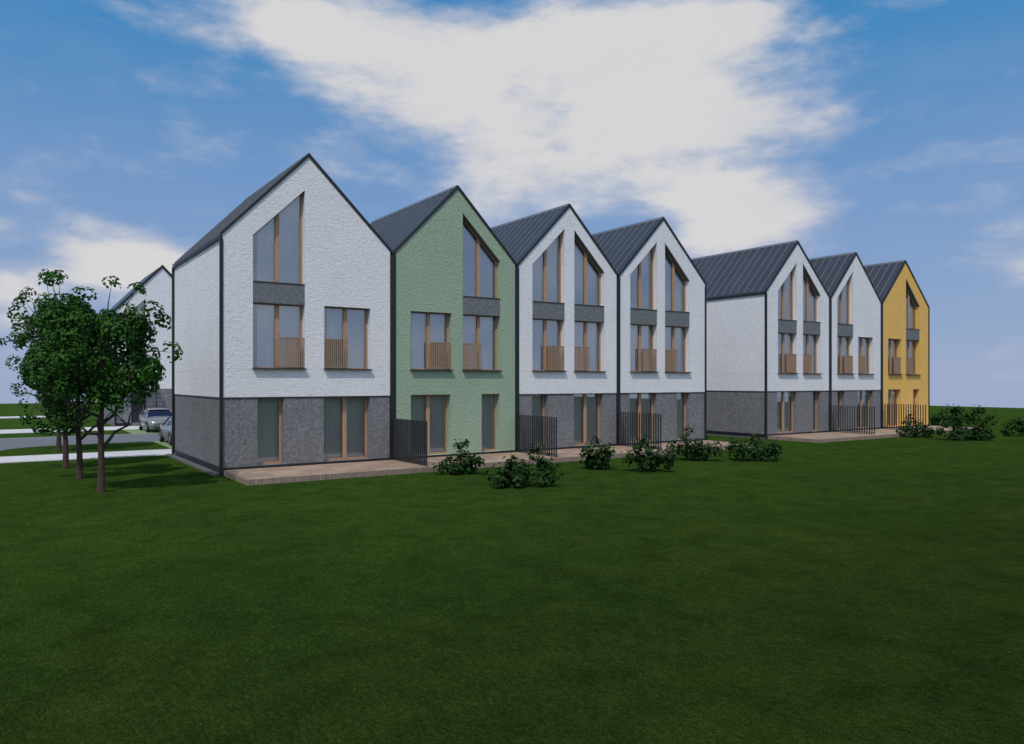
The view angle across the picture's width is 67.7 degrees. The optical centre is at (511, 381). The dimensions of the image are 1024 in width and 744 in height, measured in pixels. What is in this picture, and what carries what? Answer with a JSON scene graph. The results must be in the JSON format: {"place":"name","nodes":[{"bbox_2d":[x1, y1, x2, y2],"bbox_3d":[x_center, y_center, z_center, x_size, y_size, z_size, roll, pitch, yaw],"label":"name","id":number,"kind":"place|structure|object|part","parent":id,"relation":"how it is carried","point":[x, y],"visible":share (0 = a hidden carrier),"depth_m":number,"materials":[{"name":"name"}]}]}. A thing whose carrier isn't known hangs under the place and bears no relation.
{"place":"outdoors","nodes":[
{"label":"outdoors","id":0,"kind":"place"},
{"bbox_2d":[0,416,44,418],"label":"pavement","id":1,"kind":"structure","parent":0,"point":[19,417],"depth_m":69.83,"materials":[{"name":"grey concrete"}]},
{"bbox_2d":[0,426,144,433],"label":"pavement","id":2,"kind":"structure","parent":0,"point":[10,431],"depth_m":52.12,"materials":[{"name":"grey concrete"}]},
{"bbox_2d":[0,434,167,450],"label":"road","id":3,"kind":"structure","parent":0,"point":[6,444],"depth_m":42.72,"materials":[{"name":"grey asphalt"}]},
{"bbox_2d":[0,449,171,462],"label":"pavement","id":4,"kind":"structure","parent":0,"point":[49,457],"depth_m":33.86,"materials":[{"name":"grey concrete"}]},
{"bbox_2d":[0,402,1023,743],"bbox_3d":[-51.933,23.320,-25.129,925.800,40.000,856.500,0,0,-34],"label":"lawn","id":5,"kind":"structure","parent":0,"point":[842,592],"depth_m":11.51,"materials":[{"name":"green plant"}]},
{"bbox_2d":[0,269,81,451],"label":"deciduous tree","id":6,"kind":"object","parent":5,"relation":"on","point":[21,341],"visible":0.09,"depth_m":35.90,"materials":[{"name":"green plant"}]},
{"bbox_2d":[6,270,110,468],"bbox_3d":[-17.205,-0.436,29.293,3.318,7.712,3.602,0,0,-45],"label":"deciduous tree","id":7,"kind":"object","parent":5,"relation":"on","point":[40,340],"visible":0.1,"depth_m":29.08,"materials":[{"name":"green plant"}]},
{"bbox_2d":[11,271,130,478],"bbox_3d":[-14.689,-0.175,25.893,3.864,7.190,2.982,0,0,-34],"label":"deciduous tree","id":8,"kind":"object","parent":5,"relation":"on","point":[66,423],"visible":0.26,"depth_m":25.43,"materials":[{"name":"green plant"}]},
{"bbox_2d":[0,433,157,438],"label":"kerb","id":9,"kind":"structure","parent":5,"relation":"on","point":[75,436],"depth_m":45.62,"materials":[{"name":"concrete"}]},
{"bbox_2d":[22,276,182,492],"bbox_3d":[-12.133,0.105,22.730,3.482,6.629,3.680,0,0,31],"label":"deciduous tree","id":10,"kind":"object","parent":5,"relation":"on","point":[131,329],"visible":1,"depth_m":22.33,"materials":[{"name":"green plant"}]},
{"bbox_2d":[104,265,171,425],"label":"row house","id":11,"kind":"structure","parent":5,"relation":"on","point":[157,283],"depth_m":57.64,"materials":[{"name":"white paint"}]},
{"bbox_2d":[130,300,144,363],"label":"window","id":12,"kind":"structure","parent":11,"relation":"in","point":[140,305],"depth_m":57.34,"materials":[{"name":"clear glass"}]},
{"bbox_2d":[131,391,145,422],"bbox_3d":[-27.896,1.897,57.028,1.014,2.345,0.138,0,0,-34],"label":"door","id":13,"kind":"structure","parent":11,"relation":"in","point":[134,416],"depth_m":56.95,"materials":[{"name":"grey metal"}]},
{"bbox_2d":[124,429,158,433],"bbox_3d":[-22.526,3.320,51.519,6.050,0.024,5.360,0,0,-34],"label":"parking pad","id":14,"kind":"object","parent":5,"relation":"on","point":[135,431],"visible":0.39,"depth_m":50.32,"materials":[{"name":"green plant"}]},
{"bbox_2d":[138,408,171,431],"bbox_3d":[-23.676,2.552,51.086,2.157,1.518,4.690,0,0,-34],"label":"parked car","id":15,"kind":"object","parent":14,"relation":"on","point":[150,419],"visible":0.62,"depth_m":50.21,"materials":[{"name":"silver metal"}]},
{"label":"windows","id":16,"kind":"part","parent":15,"relation":"part of","materials":[{"name":"blue glass"}]},
{"bbox_2d":[153,441,171,448],"bbox_3d":[-15.729,3.320,41.279,5.850,0.024,5.780,0,0,-34],"label":"parking pad","id":17,"kind":"object","parent":5,"relation":"on","point":[165,443],"visible":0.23,"depth_m":40.61,"materials":[{"name":"green plant"}]},
{"bbox_2d":[158,416,171,444],"bbox_3d":[-17.665,2.552,41.063,2.157,1.518,4.690,0,0,-34],"label":"parked car","id":18,"kind":"object","parent":17,"relation":"on","point":[165,431],"visible":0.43,"depth_m":40.50,"materials":[{"name":"silver metal"}]},
{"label":"windows","id":19,"kind":"part","parent":18,"relation":"part of","materials":[{"name":"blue glass"}]},
{"bbox_2d":[166,454,221,475],"bbox_3d":[-12.886,3.300,30.577,0.280,0.080,9.100,0,0,-34],"label":"gravel strip","id":20,"kind":"object","parent":5,"relation":"on","point":[197,466],"visible":0.92,"depth_m":29.57,"materials":[{"name":"gravel"}]},
{"bbox_2d":[172,153,395,474],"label":"row house","id":21,"kind":"structure","parent":5,"relation":"on","point":[284,309],"depth_m":28.81,"materials":[{"name":"white paint"}]},
{"bbox_2d":[258,398,280,464],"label":"window","id":22,"kind":"structure","parent":21,"relation":"in","point":[269,409],"depth_m":28.27,"materials":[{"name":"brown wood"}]},
{"bbox_2d":[253,190,304,283],"bbox_3d":[-8.668,-5.390,28.220,1.904,3.514,0.440,0,0,-34],"label":"window","id":23,"kind":"structure","parent":21,"relation":"in","point":[279,242],"depth_m":28.52,"materials":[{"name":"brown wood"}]},
{"bbox_2d":[252,302,306,368],"bbox_3d":[-8.622,-1.651,28.151,1.950,2.412,0.607,0,0,-34],"label":"window","id":24,"kind":"structure","parent":21,"relation":"in","point":[279,326],"depth_m":28.28,"materials":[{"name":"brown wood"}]},
{"bbox_2d":[324,397,366,460],"bbox_3d":[-6.561,1.811,29.790,1.854,2.472,0.198,0,0,-34],"label":"window","id":25,"kind":"structure","parent":21,"relation":"in","point":[343,416],"depth_m":29.77,"materials":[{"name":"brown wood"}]},
{"bbox_2d":[324,306,372,369],"bbox_3d":[-6.430,-1.651,29.632,1.920,2.412,0.607,0,0,-34],"label":"window","id":26,"kind":"structure","parent":21,"relation":"in","point":[346,342],"depth_m":29.83,"materials":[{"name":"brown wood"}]},
{"bbox_2d":[370,185,518,458],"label":"row house","id":27,"kind":"structure","parent":5,"relation":"on","point":[457,324],"depth_m":32.32,"materials":[{"name":"paint"}]},
{"bbox_2d":[411,394,449,454],"bbox_3d":[-3.473,1.800,31.730,1.844,2.494,0.441,0,0,-34],"label":"window","id":28,"kind":"structure","parent":27,"relation":"in","point":[432,409],"depth_m":32.05,"materials":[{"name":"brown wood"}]},
{"bbox_2d":[410,311,453,370],"bbox_3d":[-3.414,-1.651,31.670,1.940,2.412,0.606,0,0,-34],"label":"window","id":29,"kind":"structure","parent":27,"relation":"in","point":[430,344],"depth_m":31.81,"materials":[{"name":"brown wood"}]},
{"bbox_2d":[463,214,499,297],"bbox_3d":[-1.435,-5.385,33.107,1.884,3.504,0.441,0,0,-34],"label":"window","id":30,"kind":"structure","parent":27,"relation":"in","point":[478,268],"depth_m":33.15,"materials":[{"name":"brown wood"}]},
{"bbox_2d":[462,314,501,370],"bbox_3d":[-1.388,-1.651,33.038,1.930,2.412,0.607,0,0,-34],"label":"window","id":31,"kind":"structure","parent":27,"relation":"in","point":[478,331],"depth_m":33.20,"materials":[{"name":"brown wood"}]},
{"bbox_2d":[482,394,495,450],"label":"window","id":32,"kind":"structure","parent":27,"relation":"in","point":[487,399],"depth_m":33.63,"materials":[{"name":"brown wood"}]},
{"bbox_2d":[432,439,484,474],"bbox_3d":[-1.966,2.707,27.284,1.789,1.342,1.378,0,0,-18],"label":"shrub","id":33,"kind":"object","parent":5,"relation":"on","point":[466,464],"visible":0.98,"depth_m":27.13,"materials":[{"name":"green plant"}]},
{"bbox_2d":[224,440,752,485],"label":"terrace","id":34,"kind":"structure","parent":5,"relation":"on","point":[270,475],"depth_m":27.82,"materials":[{"name":"tile"}]},
{"bbox_2d":[393,418,426,465],"bbox_3d":[-3.942,2.303,29.342,0.052,1.648,2.840,0,0,-34],"label":"privacy screen","id":35,"kind":"object","parent":34,"relation":"on","point":[400,439],"visible":1,"depth_m":29.32,"materials":[{"name":"metal"}]},
{"bbox_2d":[517,415,556,456],"bbox_3d":[1.047,2.303,32.712,0.052,1.648,2.840,0,0,-34],"label":"privacy screen","id":36,"kind":"object","parent":34,"relation":"on","point":[524,433],"visible":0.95,"depth_m":32.95,"materials":[{"name":"metal"}]},
{"bbox_2d":[619,412,661,449],"bbox_3d":[6.018,2.303,36.071,0.052,1.648,2.840,0,0,-34],"label":"privacy screen","id":37,"kind":"object","parent":34,"relation":"on","point":[626,443],"visible":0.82,"depth_m":36.12,"materials":[{"name":"metal"}]},
{"bbox_2d":[484,443,563,487],"bbox_3d":[0.403,2.659,24.166,2.416,1.440,1.470,0,0,-12],"label":"shrub","id":38,"kind":"object","parent":5,"relation":"on","point":[502,477],"visible":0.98,"depth_m":23.93,"materials":[{"name":"green plant"}]},
{"bbox_2d":[491,203,619,449],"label":"row house","id":39,"kind":"structure","parent":5,"relation":"on","point":[569,328],"depth_m":35.73,"materials":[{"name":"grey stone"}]},
{"bbox_2d":[532,395,543,447],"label":"window","id":40,"kind":"structure","parent":39,"relation":"in","point":[536,399],"depth_m":35.10,"materials":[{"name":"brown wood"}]},
{"bbox_2d":[532,233,560,302],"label":"window","id":41,"kind":"structure","parent":39,"relation":"in","point":[545,269],"depth_m":35.47,"materials":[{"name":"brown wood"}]},
{"bbox_2d":[532,318,566,371],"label":"window","id":42,"kind":"structure","parent":39,"relation":"in","point":[546,352],"depth_m":35.20,"materials":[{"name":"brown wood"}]},
{"bbox_2d":[574,393,598,445],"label":"window","id":43,"kind":"structure","parent":39,"relation":"in","point":[584,404],"depth_m":36.57,"materials":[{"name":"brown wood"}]},
{"bbox_2d":[574,231,603,305],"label":"window","id":44,"kind":"structure","parent":39,"relation":"in","point":[585,275],"depth_m":36.58,"materials":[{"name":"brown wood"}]},
{"bbox_2d":[574,320,606,371],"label":"window","id":45,"kind":"structure","parent":39,"relation":"in","point":[585,333],"depth_m":36.56,"materials":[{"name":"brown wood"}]},
{"bbox_2d":[578,435,615,469],"bbox_3d":[3.188,2.713,28.857,1.434,1.324,1.252,0,0,-5],"label":"shrub","id":46,"kind":"object","parent":5,"relation":"on","point":[600,459],"visible":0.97,"depth_m":28.62,"materials":[{"name":"green plant"}]},
{"bbox_2d":[591,217,706,444],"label":"row house","id":47,"kind":"structure","parent":5,"relation":"on","point":[663,328],"depth_m":39.17,"materials":[{"name":"white paint"}]},
{"bbox_2d":[630,393,652,441],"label":"window","id":48,"kind":"structure","parent":47,"relation":"in","point":[639,402],"depth_m":38.73,"materials":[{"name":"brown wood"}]},
{"bbox_2d":[630,242,656,308],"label":"window","id":49,"kind":"structure","parent":47,"relation":"in","point":[640,277],"depth_m":38.81,"materials":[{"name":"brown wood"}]},
{"bbox_2d":[630,324,659,372],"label":"window","id":50,"kind":"structure","parent":47,"relation":"in","point":[642,358],"depth_m":38.53,"materials":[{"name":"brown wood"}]},
{"bbox_2d":[665,244,688,311],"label":"window","id":51,"kind":"structure","parent":47,"relation":"in","point":[673,283],"depth_m":39.89,"materials":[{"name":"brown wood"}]},
{"bbox_2d":[665,326,691,372],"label":"window","id":52,"kind":"structure","parent":47,"relation":"in","point":[674,335],"depth_m":39.91,"materials":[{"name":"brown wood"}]},
{"bbox_2d":[677,393,685,439],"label":"window","id":53,"kind":"structure","parent":47,"relation":"in","point":[679,395],"depth_m":40.29,"materials":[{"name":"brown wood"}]},
{"bbox_2d":[620,435,677,472],"bbox_3d":[5.022,2.654,28.104,2.047,1.446,1.351,0,0,3],"label":"shrub","id":54,"kind":"object","parent":5,"relation":"on","point":[656,459],"visible":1,"depth_m":27.83,"materials":[{"name":"green plant"}]},
{"bbox_2d":[665,425,723,460],"bbox_3d":[7.658,2.607,32.033,2.384,1.542,1.369,0,0,21],"label":"shrub","id":55,"kind":"object","parent":5,"relation":"on","point":[699,449],"visible":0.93,"depth_m":31.84,"materials":[{"name":"green plant"}]},
{"bbox_2d":[707,434,765,438],"bbox_3d":[12.016,3.300,47.521,0.280,0.080,8.900,0,0,-34],"label":"gravel strip","id":56,"kind":"object","parent":5,"relation":"on","point":[734,436],"visible":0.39,"depth_m":45.58,"materials":[{"name":"gravel"}]},
{"bbox_2d":[723,433,782,461],"bbox_3d":[10.170,2.777,32.052,2.485,1.203,1.488,0,0,-2],"label":"shrub","id":57,"kind":"object","parent":5,"relation":"on","point":[770,451],"visible":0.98,"depth_m":31.79,"materials":[{"name":"green plant"}]},
{"bbox_2d":[691,240,831,438],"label":"row house","id":58,"kind":"structure","parent":5,"relation":"on","point":[769,340],"depth_m":45.81,"materials":[{"name":"white paint"}]},
{"bbox_2d":[777,392,792,432],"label":"window","id":59,"kind":"structure","parent":58,"relation":"in","point":[783,398],"depth_m":45.53,"materials":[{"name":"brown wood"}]},
{"bbox_2d":[778,269,792,319],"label":"window","id":60,"kind":"structure","parent":58,"relation":"in","point":[784,291],"depth_m":45.64,"materials":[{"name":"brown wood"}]},
{"bbox_2d":[778,332,798,373],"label":"window","id":61,"kind":"structure","parent":58,"relation":"in","point":[786,361],"depth_m":45.31,"materials":[{"name":"brown wood"}]},
{"bbox_2d":[803,265,819,321],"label":"window","id":62,"kind":"structure","parent":58,"relation":"in","point":[808,298],"depth_m":46.63,"materials":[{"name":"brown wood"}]},
{"bbox_2d":[803,334,822,373],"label":"window","id":63,"kind":"structure","parent":58,"relation":"in","point":[808,341],"depth_m":46.58,"materials":[{"name":"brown wood"}]},
{"bbox_2d":[813,391,816,430],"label":"window","id":64,"kind":"structure","parent":58,"relation":"in","point":[813,391],"depth_m":47.03,"materials":[{"name":"brown wood"}]},
{"bbox_2d":[809,252,882,431],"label":"row house","id":65,"kind":"structure","parent":5,"relation":"on","point":[857,342],"depth_m":49.08,"materials":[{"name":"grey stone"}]},
{"bbox_2d":[837,391,840,429],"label":"window","id":66,"kind":"structure","parent":65,"relation":"in","point":[837,391],"depth_m":48.46,"materials":[{"name":"brown wood"}]},
{"bbox_2d":[837,279,848,323],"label":"window","id":67,"kind":"structure","parent":65,"relation":"in","point":[841,299],"depth_m":48.86,"materials":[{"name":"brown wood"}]},
{"bbox_2d":[837,336,852,373],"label":"window","id":68,"kind":"structure","parent":65,"relation":"in","point":[844,363],"depth_m":48.61,"materials":[{"name":"brown wood"}]},
{"bbox_2d":[858,391,868,427],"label":"window","id":69,"kind":"structure","parent":65,"relation":"in","point":[861,394],"depth_m":50.09,"materials":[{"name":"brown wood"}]},
{"bbox_2d":[858,337,873,374],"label":"window","id":70,"kind":"structure","parent":65,"relation":"in","point":[861,342],"depth_m":49.76,"materials":[{"name":"brown wood"}]},
{"bbox_2d":[768,426,981,442],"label":"terrace","id":71,"kind":"structure","parent":5,"relation":"on","point":[822,437],"depth_m":44.24,"materials":[{"name":"tile"}]},
{"bbox_2d":[831,405,874,433],"bbox_3d":[20.565,2.303,46.140,0.052,1.648,2.840,0,0,-34],"label":"privacy screen","id":72,"kind":"object","parent":71,"relation":"on","point":[854,431],"visible":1,"depth_m":46.00,"materials":[{"name":"metal"}]},
{"bbox_2d":[882,404,925,428],"bbox_3d":[25.313,2.303,49.348,0.052,1.648,2.840,0,0,-34],"label":"privacy screen","id":73,"kind":"object","parent":71,"relation":"on","point":[892,427],"visible":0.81,"depth_m":49.60,"materials":[{"name":"metal"}]},
{"bbox_2d":[863,260,929,428],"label":"row house","id":74,"kind":"structure","parent":5,"relation":"on","point":[906,343],"depth_m":52.33,"materials":[{"name":"paint"}]},
{"bbox_2d":[888,389,900,425],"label":"window","id":75,"kind":"structure","parent":74,"relation":"in","point":[891,392],"depth_m":52.03,"materials":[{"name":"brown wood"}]},
{"bbox_2d":[888,339,903,374],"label":"window","id":76,"kind":"structure","parent":74,"relation":"in","point":[894,363],"depth_m":51.77,"materials":[{"name":"brown wood"}]},
{"bbox_2d":[906,280,918,328],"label":"window","id":77,"kind":"structure","parent":74,"relation":"in","point":[909,308],"depth_m":53.10,"materials":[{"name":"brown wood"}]},
{"bbox_2d":[913,389,914,424],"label":"window","id":78,"kind":"structure","parent":74,"relation":"in","point":[913,389],"depth_m":53.41,"materials":[{"name":"brown wood"}]},
{"bbox_2d":[906,340,921,374],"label":"window","id":79,"kind":"structure","parent":74,"relation":"in","point":[909,343],"depth_m":52.97,"materials":[{"name":"brown wood"}]},
{"bbox_2d":[895,414,935,437],"bbox_3d":[24.051,2.656,45.331,2.138,1.442,1.409,0,0,10],"label":"shrub","id":80,"kind":"object","parent":5,"relation":"on","point":[921,431],"visible":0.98,"depth_m":45.23,"materials":[{"name":"green plant"}]},
{"bbox_2d":[930,409,961,425],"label":"shrub","id":81,"kind":"object","parent":5,"relation":"on","point":[934,420],"visible":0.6,"depth_m":57.40,"materials":[{"name":"green plant"}]},
{"bbox_2d":[935,404,998,440],"bbox_3d":[25.581,2.323,43.045,3.124,2.111,1.606,0,0,0],"label":"shrub","id":82,"kind":"object","parent":5,"relation":"on","point":[959,433],"visible":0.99,"depth_m":42.80,"materials":[{"name":"green plant"}]},
{"bbox_2d":[1000,417,1023,435],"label":"shrub","id":83,"kind":"object","parent":5,"relation":"on","point":[1006,430],"visible":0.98,"depth_m":46.03,"materials":[{"name":"green plant"}]},
{"bbox_2d":[0,0,1023,407],"label":"sky","id":84,"kind":"structure","parent":0,"point":[882,131],"materials":[{"name":"blue"}]}
]}

